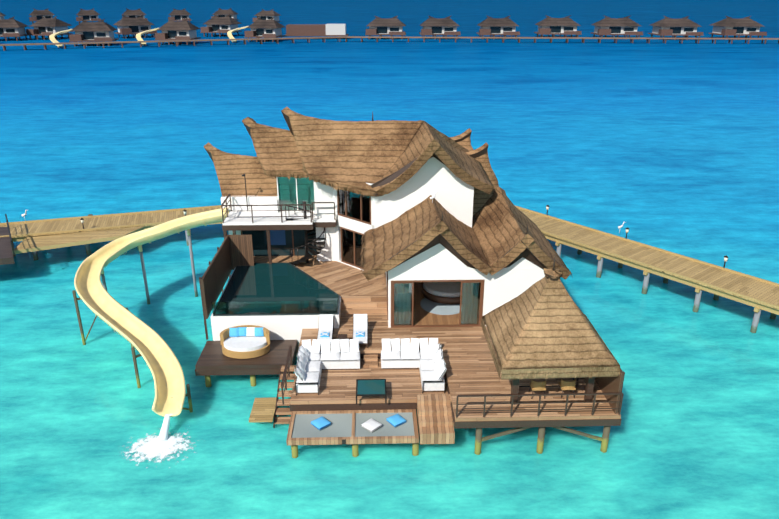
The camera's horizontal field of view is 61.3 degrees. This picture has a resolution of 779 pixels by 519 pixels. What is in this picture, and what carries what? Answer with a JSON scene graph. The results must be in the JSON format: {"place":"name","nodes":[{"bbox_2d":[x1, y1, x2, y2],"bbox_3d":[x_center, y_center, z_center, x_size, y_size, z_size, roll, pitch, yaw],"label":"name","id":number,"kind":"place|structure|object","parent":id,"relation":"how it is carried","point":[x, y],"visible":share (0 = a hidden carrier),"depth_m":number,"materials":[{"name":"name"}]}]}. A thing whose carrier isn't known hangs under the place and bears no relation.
{"place":"outdoors","nodes":[
{"label":"outdoors","id":0,"kind":"place"},
{"bbox_2d":[199,234,253,339],"bbox_3d":[-8.375,1.245,34.600,1.460,3.320,6.200,-1,22,-1],"label":"privacy screen","id":1,"kind":"object","parent":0,"point":[233,252],"visible":0.81,"depth_m":35.24,"materials":[{"name":"brown wood"}]},
{"bbox_2d":[254,255,386,295],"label":"wooden deck","id":2,"kind":"structure","parent":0,"point":[339,278],"depth_m":36.57,"materials":[{"name":"brown wood"}]},
{"bbox_2d":[285,201,325,264],"bbox_3d":[-4.809,-1.540,37.782,2.256,3.700,2.252,-1,22,-1],"label":"spiral stair","id":3,"kind":"object","parent":2,"relation":"on","point":[307,257],"visible":0.56,"depth_m":37.68,"materials":[{"name":"grey metal"}]},
{"bbox_2d":[221,157,473,269],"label":"walls","id":4,"kind":"structure","parent":2,"relation":"on","point":[454,196],"depth_m":35.41,"materials":[{"name":"white paint"}]},
{"bbox_2d":[203,142,280,199],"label":"roof","id":5,"kind":"structure","parent":4,"relation":"attached to","point":[230,169],"depth_m":39.79,"materials":[{"name":"brown wood"}]},
{"bbox_2d":[242,117,307,179],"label":"roof","id":6,"kind":"structure","parent":4,"relation":"on","point":[277,152],"depth_m":38.51,"materials":[{"name":"brown wood"}]},
{"bbox_2d":[222,209,335,263],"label":"balcony","id":7,"kind":"structure","parent":4,"relation":"attached to","point":[234,220],"depth_m":37.23,"materials":[{"name":"white paint"}]},
{"bbox_2d":[242,174,247,209],"bbox_3d":[-8.393,-3.887,38.288,0.190,2.275,0.480,-1,22,-1],"label":"outdoor shower","id":8,"kind":"object","parent":7,"relation":"on","point":[245,189],"visible":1,"depth_m":38.41,"materials":[{"name":"black metal"}]},
{"bbox_2d":[221,194,311,222],"bbox_3d":[-6.875,-2.969,37.655,4.975,1.045,2.325,-1,22,-1],"label":"balcony rail","id":9,"kind":"object","parent":7,"relation":"on","point":[230,205],"visible":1,"depth_m":36.57,"materials":[{"name":"metal"}]},
{"bbox_2d":[276,177,314,210],"bbox_3d":[-5.436,-4.124,38.907,2.250,2.250,1.160,-1,22,-1],"label":"glass room","id":10,"kind":"object","parent":7,"relation":"on","point":[292,190],"visible":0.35,"depth_m":38.66,"materials":[{"name":"teal glass"}]},
{"bbox_2d":[311,202,334,219],"bbox_3d":[-3.723,-2.732,37.071,1.310,1.045,0.090,-1,22,-1],"label":"landing rail","id":11,"kind":"object","parent":7,"relation":"on","point":[323,202],"visible":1,"depth_m":36.92,"materials":[{"name":"black metal"}]},
{"bbox_2d":[241,227,316,255],"bbox_3d":[-6.535,-1.334,39.008,4.500,2.400,0.100,-1,22,-1],"label":"sliding glass door","id":12,"kind":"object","parent":4,"relation":"attached to","point":[284,242],"visible":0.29,"depth_m":39.12,"materials":[{"name":"black glass"}]},
{"bbox_2d":[337,189,370,268],"bbox_3d":[-1.942,-1.909,36.761,2.633,4.950,0.120,19,29,38],"label":"bay window","id":13,"kind":"structure","parent":4,"relation":"on","point":[353,206],"depth_m":36.90,"materials":[{"name":"glass"}]},
{"bbox_2d":[281,107,494,196],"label":"roof","id":14,"kind":"structure","parent":4,"relation":"attached to","point":[382,157],"depth_m":36.51,"materials":[{"name":"brown wood"}]},
{"bbox_2d":[449,128,472,150],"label":"roof horn","id":15,"kind":"object","parent":14,"relation":"attached to","point":[463,140],"visible":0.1,"depth_m":41.39,"materials":[{"name":"brown wood"}]},
{"bbox_2d":[465,143,498,214],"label":"roof horn","id":16,"kind":"object","parent":14,"relation":"attached to","point":[480,197],"visible":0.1,"depth_m":40.29,"materials":[{"name":"brown wood"}]},
{"bbox_2d":[341,295,386,312],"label":"deck steps","id":17,"kind":"structure","parent":2,"relation":"attached to","point":[363,303],"depth_m":33.88,"materials":[{"name":"brown wood"}]},
{"bbox_2d":[0,0,778,518],"bbox_3d":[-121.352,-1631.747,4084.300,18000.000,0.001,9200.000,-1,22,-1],"label":"sea water","id":18,"kind":"structure","parent":0,"point":[670,146],"depth_m":52.28,"materials":[{"name":"blue liquid"}]},
{"bbox_2d":[0,16,27,40],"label":"villa","id":19,"kind":"object","parent":18,"relation":"in","point":[10,27],"visible":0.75,"depth_m":258.80,"materials":[{"name":"brown"}]},
{"bbox_2d":[29,8,54,23],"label":"villa","id":20,"kind":"object","parent":18,"relation":"in","point":[36,14],"visible":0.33,"depth_m":408.40,"materials":[{"name":"brown"}]},
{"bbox_2d":[26,16,72,39],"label":"villa","id":21,"kind":"object","parent":18,"relation":"in","point":[43,26],"visible":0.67,"depth_m":266.19,"materials":[{"name":"brown"}]},
{"bbox_2d":[0,214,144,264],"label":"walkway","id":22,"kind":"structure","parent":18,"relation":"in","point":[33,244],"depth_m":44.06,"materials":[{"name":"brown wood"}]},
{"bbox_2d":[5,214,14,255],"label":"jetty landing rail","id":23,"kind":"object","parent":22,"relation":"attached to","point":[10,234],"visible":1,"depth_m":41.67,"materials":[{"name":"brown metal"}]},
{"bbox_2d":[49,19,118,46],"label":"villa","id":24,"kind":"object","parent":18,"relation":"on","point":[86,31],"visible":0.88,"depth_m":232.48,"materials":[{"name":"brown"}]},
{"bbox_2d":[76,8,100,23],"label":"villa","id":25,"kind":"object","parent":18,"relation":"in","point":[89,15],"visible":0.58,"depth_m":409.04,"materials":[{"name":"brown"}]},
{"bbox_2d":[0,205,222,259],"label":"jetty","id":26,"kind":"object","parent":18,"relation":"in","point":[21,230],"visible":0.31,"depth_m":46.87,"materials":[{"name":"brown wood"}]},
{"bbox_2d":[72,229,197,411],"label":"slide supports","id":27,"kind":"object","parent":18,"relation":"in","point":[188,394],"visible":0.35,"depth_m":34.41,"materials":[{"name":"grey metal"}]},
{"bbox_2d":[74,207,228,416],"bbox_3d":[-12.686,1.835,33.195,7.706,4.818,14.394,-1,22,-1],"label":"water slide","id":28,"kind":"object","parent":27,"relation":"on","point":[149,344],"visible":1,"depth_m":32.48,"materials":[{"name":"yellow plastic"}]},
{"bbox_2d":[122,8,147,20],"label":"villa","id":29,"kind":"object","parent":18,"relation":"in","point":[128,13],"visible":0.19,"depth_m":409.99,"materials":[{"name":"brown wood"}]},
{"bbox_2d":[114,15,156,38],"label":"villa","id":30,"kind":"object","parent":18,"relation":"on","point":[132,26],"visible":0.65,"depth_m":275.51,"materials":[{"name":"brown"}]},
{"bbox_2d":[121,415,194,467],"bbox_3d":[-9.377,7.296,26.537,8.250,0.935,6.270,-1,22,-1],"label":"water splash","id":31,"kind":"object","parent":18,"relation":"on","point":[163,444],"visible":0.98,"depth_m":26.67,"materials":[{"name":"white liquid"}]},
{"bbox_2d":[136,18,200,44],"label":"villa","id":32,"kind":"object","parent":18,"relation":"on","point":[170,29],"visible":0.85,"depth_m":239.52,"materials":[{"name":"brown"}]},
{"bbox_2d":[0,36,346,50],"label":"jetty","id":33,"kind":"object","parent":18,"relation":"in","point":[140,42],"visible":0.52,"depth_m":231.24,"materials":[{"name":"brown wood"}]},
{"bbox_2d":[285,24,348,35],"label":"building","id":34,"kind":"structure","parent":33,"relation":"on","point":[315,29],"depth_m":267.25,"materials":[{"name":"brown wood"}]},
{"bbox_2d":[168,8,191,21],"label":"villa","id":35,"kind":"object","parent":18,"relation":"in","point":[179,15],"visible":0.73,"depth_m":410.36,"materials":[{"name":"brown wood"}]},
{"bbox_2d":[200,15,241,36],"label":"villa","id":36,"kind":"object","parent":18,"relation":"on","point":[219,25],"visible":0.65,"depth_m":284.45,"materials":[{"name":"brown wood"}]},
{"bbox_2d":[211,8,238,20],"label":"villa","id":37,"kind":"object","parent":18,"relation":"in","point":[224,13],"visible":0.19,"depth_m":420.62,"materials":[{"name":"brown wood"}]},
{"bbox_2d":[227,17,284,41],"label":"villa","id":38,"kind":"object","parent":18,"relation":"on","point":[260,28],"visible":0.81,"depth_m":253.45,"materials":[{"name":"brown"}]},
{"bbox_2d":[252,9,281,22],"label":"villa","id":39,"kind":"object","parent":18,"relation":"in","point":[264,15],"visible":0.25,"depth_m":394.68,"materials":[{"name":"brown wood"}]},
{"bbox_2d":[365,15,405,38],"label":"villa","id":40,"kind":"object","parent":18,"relation":"on","point":[379,26],"visible":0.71,"depth_m":268.40,"materials":[{"name":"brown wood"}]},
{"bbox_2d":[205,375,610,457],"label":"support stilts","id":41,"kind":"object","parent":18,"relation":"in","point":[479,438],"visible":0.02,"depth_m":26.08,"materials":[{"name":"brown wood"}]},
{"bbox_2d":[195,340,297,375],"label":"daybed deck","id":42,"kind":"structure","parent":41,"relation":"on","point":[213,359],"depth_m":30.42,"materials":[{"name":"brown wood"}]},
{"bbox_2d":[220,325,269,358],"bbox_3d":[-6.828,3.874,31.139,2.313,0.938,1.642,-1,22,-1],"label":"daybed","id":43,"kind":"object","parent":42,"relation":"on","point":[245,341],"visible":1,"depth_m":31.04,"materials":[{"name":"fabric"}]},
{"bbox_2d":[211,265,340,346],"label":"pool wall","id":44,"kind":"structure","parent":41,"relation":"on","point":[284,327],"depth_m":31.99,"materials":[{"name":"white paint"}]},
{"bbox_2d":[211,300,336,314],"bbox_3d":[-5.560,2.323,31.786,6.000,0.670,0.020,-1,22,-1],"label":"pool glass panel","id":45,"kind":"object","parent":44,"relation":"on","point":[326,307],"visible":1,"depth_m":31.79,"materials":[{"name":"glass"}]},
{"bbox_2d":[213,263,339,315],"bbox_3d":[-5.626,1.446,34.958,6.050,0.080,6.600,-1,22,-1],"label":"pool coping","id":46,"kind":"object","parent":44,"relation":"on","point":[230,283],"visible":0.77,"depth_m":32.44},
{"bbox_2d":[219,263,337,312],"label":"pool water","id":47,"kind":"structure","parent":44,"relation":"in","point":[282,282],"depth_m":34.36,"materials":[{"name":"teal liquid"}]},
{"bbox_2d":[286,409,418,444],"bbox_3d":[-1.451,6.734,26.474,5.150,0.230,1.940,-1,22,-1],"label":"net hammock","id":48,"kind":"object","parent":41,"relation":"on","point":[344,427],"visible":0.85,"depth_m":26.28,"materials":[{"name":"grey fabric"}]},
{"bbox_2d":[310,413,405,431],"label":"cushions","id":49,"kind":"object","parent":48,"relation":"on","point":[370,425],"visible":1,"depth_m":26.45,"materials":[{"name":"blue fabric"}]},
{"bbox_2d":[339,313,387,327],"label":"deck floor","id":50,"kind":"structure","parent":41,"relation":"on","point":[377,320],"depth_m":32.94,"materials":[{"name":"brown wood"}]},
{"bbox_2d":[289,358,447,410],"bbox_3d":[-0.853,5.395,28.840,6.656,0.460,3.456,-1,22,-1],"label":"deck","id":51,"kind":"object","parent":41,"relation":"on","point":[337,389],"visible":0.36,"depth_m":27.70,"materials":[{"name":"brown wood"}]},
{"bbox_2d":[249,365,295,427],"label":"water access stairs","id":52,"kind":"structure","parent":51,"relation":"attached to","point":[265,410],"depth_m":28.44,"materials":[{"name":"brown wood"}]},
{"bbox_2d":[281,346,292,404],"bbox_3d":[-4.449,4.966,28.561,0.090,0.945,3.260,-1,22,-1],"label":"deck rail","id":53,"kind":"object","parent":51,"relation":"on","point":[287,367],"visible":1,"depth_m":28.22,"materials":[{"name":"brown wood"}]},
{"bbox_2d":[294,339,359,393],"bbox_3d":[-2.671,4.596,28.715,2.729,1.116,2.864,-1,22,-1],"label":"sofa","id":54,"kind":"object","parent":51,"relation":"on","point":[313,361],"visible":0.98,"depth_m":29.23,"materials":[{"name":"white fabric"}]},
{"bbox_2d":[295,380,444,395],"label":"sofa rails","id":55,"kind":"object","parent":51,"relation":"on","point":[318,389],"visible":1,"depth_m":27.42,"materials":[{"name":"brown metal"}]},
{"bbox_2d":[363,354,377,366],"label":"lounge steps","id":56,"kind":"structure","parent":51,"relation":"on","point":[370,360],"depth_m":29.89,"materials":[{"name":"brown wood"}]},
{"bbox_2d":[356,379,386,403],"bbox_3d":[-0.763,5.494,27.401,1.260,0.435,1.210,-1,22,-1],"label":"coffee table","id":57,"kind":"object","parent":51,"relation":"on","point":[370,387],"visible":1,"depth_m":27.28,"materials":[{"name":"teal glass"}]},
{"bbox_2d":[381,338,446,391],"bbox_3d":[1.003,4.561,28.800,2.722,1.116,2.843,-1,22,-1],"label":"sofa","id":58,"kind":"object","parent":51,"relation":"on","point":[427,361],"visible":1,"depth_m":29.31,"materials":[{"name":"white fabric"}]},
{"bbox_2d":[298,326,493,357],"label":"deck","id":59,"kind":"structure","parent":41,"relation":"on","point":[461,337],"depth_m":31.49,"materials":[{"name":"brown wood"}]},
{"bbox_2d":[317,314,333,344],"bbox_3d":[-3.029,3.385,31.036,0.720,0.822,1.993,-1,22,-1],"label":"lounger","id":60,"kind":"object","parent":59,"relation":"on","point":[326,327],"visible":0.79,"depth_m":31.35,"materials":[{"name":"white fabric"}]},
{"bbox_2d":[337,334,346,338],"bbox_3d":[-2.190,3.768,30.653,0.450,0.400,0.450,-1,22,-1],"label":"side table","id":61,"kind":"object","parent":59,"relation":"on","point":[342,336],"visible":0.54,"depth_m":30.57,"materials":[{"name":"brown wood"}]},
{"bbox_2d":[353,314,367,347],"bbox_3d":[-1.380,3.368,31.078,0.720,0.822,1.993,-1,22,-1],"label":"lounger","id":62,"kind":"object","parent":59,"relation":"on","point":[360,327],"visible":0.83,"depth_m":31.32,"materials":[{"name":"white fabric"}]},
{"bbox_2d":[417,394,454,443],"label":"steps","id":63,"kind":"structure","parent":41,"relation":"on","point":[434,419],"depth_m":26.11,"materials":[{"name":"brown wood"}]},
{"bbox_2d":[443,349,621,428],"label":"deck","id":64,"kind":"structure","parent":41,"relation":"on","point":[470,371],"depth_m":26.46,"materials":[{"name":"brown wood"}]},
{"bbox_2d":[529,380,545,398],"bbox_3d":[6.006,5.178,26.631,0.598,0.802,0.524,-1,22,-1],"label":"dining chair","id":65,"kind":"object","parent":64,"relation":"on","point":[537,386],"visible":0.92,"depth_m":26.36,"materials":[{"name":"wicker"}]},
{"bbox_2d":[456,392,622,417],"bbox_3d":[5.770,5.607,25.306,6.410,0.995,0.090,-1,22,-1],"label":"deck rail","id":66,"kind":"object","parent":64,"relation":"on","point":[547,394],"visible":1,"depth_m":25.22,"materials":[{"name":"brown wood"}]},
{"bbox_2d":[497,358,594,404],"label":"pavilion posts","id":67,"kind":"object","parent":64,"relation":"on","point":[589,386],"visible":0.08,"depth_m":26.08,"materials":[{"name":"brown wood"}]},
{"bbox_2d":[479,257,620,379],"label":"pavilion roof","id":68,"kind":"structure","parent":67,"relation":"on","point":[543,328],"depth_m":25.29,"materials":[{"name":"beige wicker"}]},
{"bbox_2d":[519,378,578,387],"bbox_3d":[6.524,4.751,27.724,2.560,0.770,1.260,-1,22,-1],"label":"dining table","id":69,"kind":"object","parent":64,"relation":"on","point":[576,383],"visible":0.1,"depth_m":27.27,"materials":[{"name":"brown wood"}]},
{"bbox_2d":[558,379,575,397],"bbox_3d":[7.206,5.165,26.662,0.598,0.802,0.524,-1,22,-1],"label":"dining chair","id":70,"kind":"object","parent":64,"relation":"on","point":[566,385],"visible":0.94,"depth_m":26.39,"materials":[{"name":"wicker"}]},
{"bbox_2d":[595,368,624,413],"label":"side wall","id":71,"kind":"structure","parent":64,"relation":"on","point":[610,384],"depth_m":25.77,"materials":[{"name":"brown wood"}]},
{"bbox_2d":[419,15,460,38],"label":"villa","id":72,"kind":"object","parent":18,"relation":"on","point":[446,26],"visible":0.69,"depth_m":268.62,"materials":[{"name":"brown"}]},
{"bbox_2d":[476,15,519,38],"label":"villa","id":73,"kind":"object","parent":18,"relation":"on","point":[504,26],"visible":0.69,"depth_m":268.66,"materials":[{"name":"brown"}]},
{"bbox_2d":[534,15,581,36],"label":"villa","id":74,"kind":"object","parent":18,"relation":"on","point":[552,26],"visible":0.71,"depth_m":272.32,"materials":[{"name":"brown wood"}]},
{"bbox_2d":[345,36,778,43],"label":"jetty","id":75,"kind":"object","parent":18,"relation":"on","point":[584,38],"visible":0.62,"depth_m":247.61,"materials":[{"name":"brown wood"}]},
{"bbox_2d":[591,15,642,36],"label":"villa","id":76,"kind":"object","parent":18,"relation":"on","point":[626,26],"visible":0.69,"depth_m":268.71,"materials":[{"name":"brown"}]},
{"bbox_2d":[514,205,778,332],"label":"jetty","id":77,"kind":"object","parent":18,"relation":"in","point":[759,294],"visible":0.69,"depth_m":39.94,"materials":[{"name":"brown wood"}]},
{"bbox_2d":[648,16,703,39],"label":"villa","id":78,"kind":"object","parent":18,"relation":"on","point":[684,27],"visible":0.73,"depth_m":265.36,"materials":[{"name":"brown"}]},
{"bbox_2d":[709,15,766,39],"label":"villa","id":79,"kind":"object","parent":18,"relation":"on","point":[734,27],"visible":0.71,"depth_m":266.45,"materials":[{"name":"brown"}]},
{"bbox_2d":[394,282,480,324],"bbox_3d":[3.702,2.138,35.271,7.200,0.062,6.296,-1,22,-1],"label":"interior room","id":80,"kind":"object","parent":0,"point":[421,316],"depth_m":33.32,"materials":[{"name":"brown wood"}]},
{"bbox_2d":[420,298,461,314],"bbox_3d":[2.870,2.354,34.630,2.500,0.018,2.500,-1,22,-1],"label":"bedroom rug","id":81,"kind":"object","parent":80,"relation":"on","point":[427,305],"visible":0.42,"depth_m":34.24,"materials":[{"name":"white fabric"}]},
{"bbox_2d":[421,282,462,303],"bbox_3d":[3.231,1.242,35.702,3.000,1.300,3.000,-1,22,-1],"label":"bedroom round bed","id":82,"kind":"object","parent":80,"relation":"on","point":[443,292],"visible":0.35,"depth_m":34.81,"materials":[{"name":"white fabric"}]},
{"bbox_2d":[385,243,544,327],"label":"bedroom walls","id":83,"kind":"structure","parent":80,"relation":"on","point":[439,261],"depth_m":31.30,"materials":[{"name":"white paint"}]},
{"bbox_2d":[359,195,491,280],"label":"roof","id":84,"kind":"structure","parent":83,"relation":"on","point":[422,226],"depth_m":31.71,"materials":[{"name":"brown wood"}]},
{"bbox_2d":[387,271,483,327],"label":"bedroom door","id":85,"kind":"structure","parent":83,"relation":"in","point":[481,296],"depth_m":31.82,"materials":[{"name":"brown wood"}]},
{"bbox_2d":[394,283,478,324],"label":"curtains","id":86,"kind":"object","parent":83,"relation":"attached to","point":[472,286],"depth_m":32.07,"materials":[{"name":"fabric"}]},
{"bbox_2d":[472,187,572,279],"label":"roof","id":87,"kind":"structure","parent":83,"relation":"on","point":[508,233],"depth_m":32.73,"materials":[{"name":"brown wood"}]}
]}

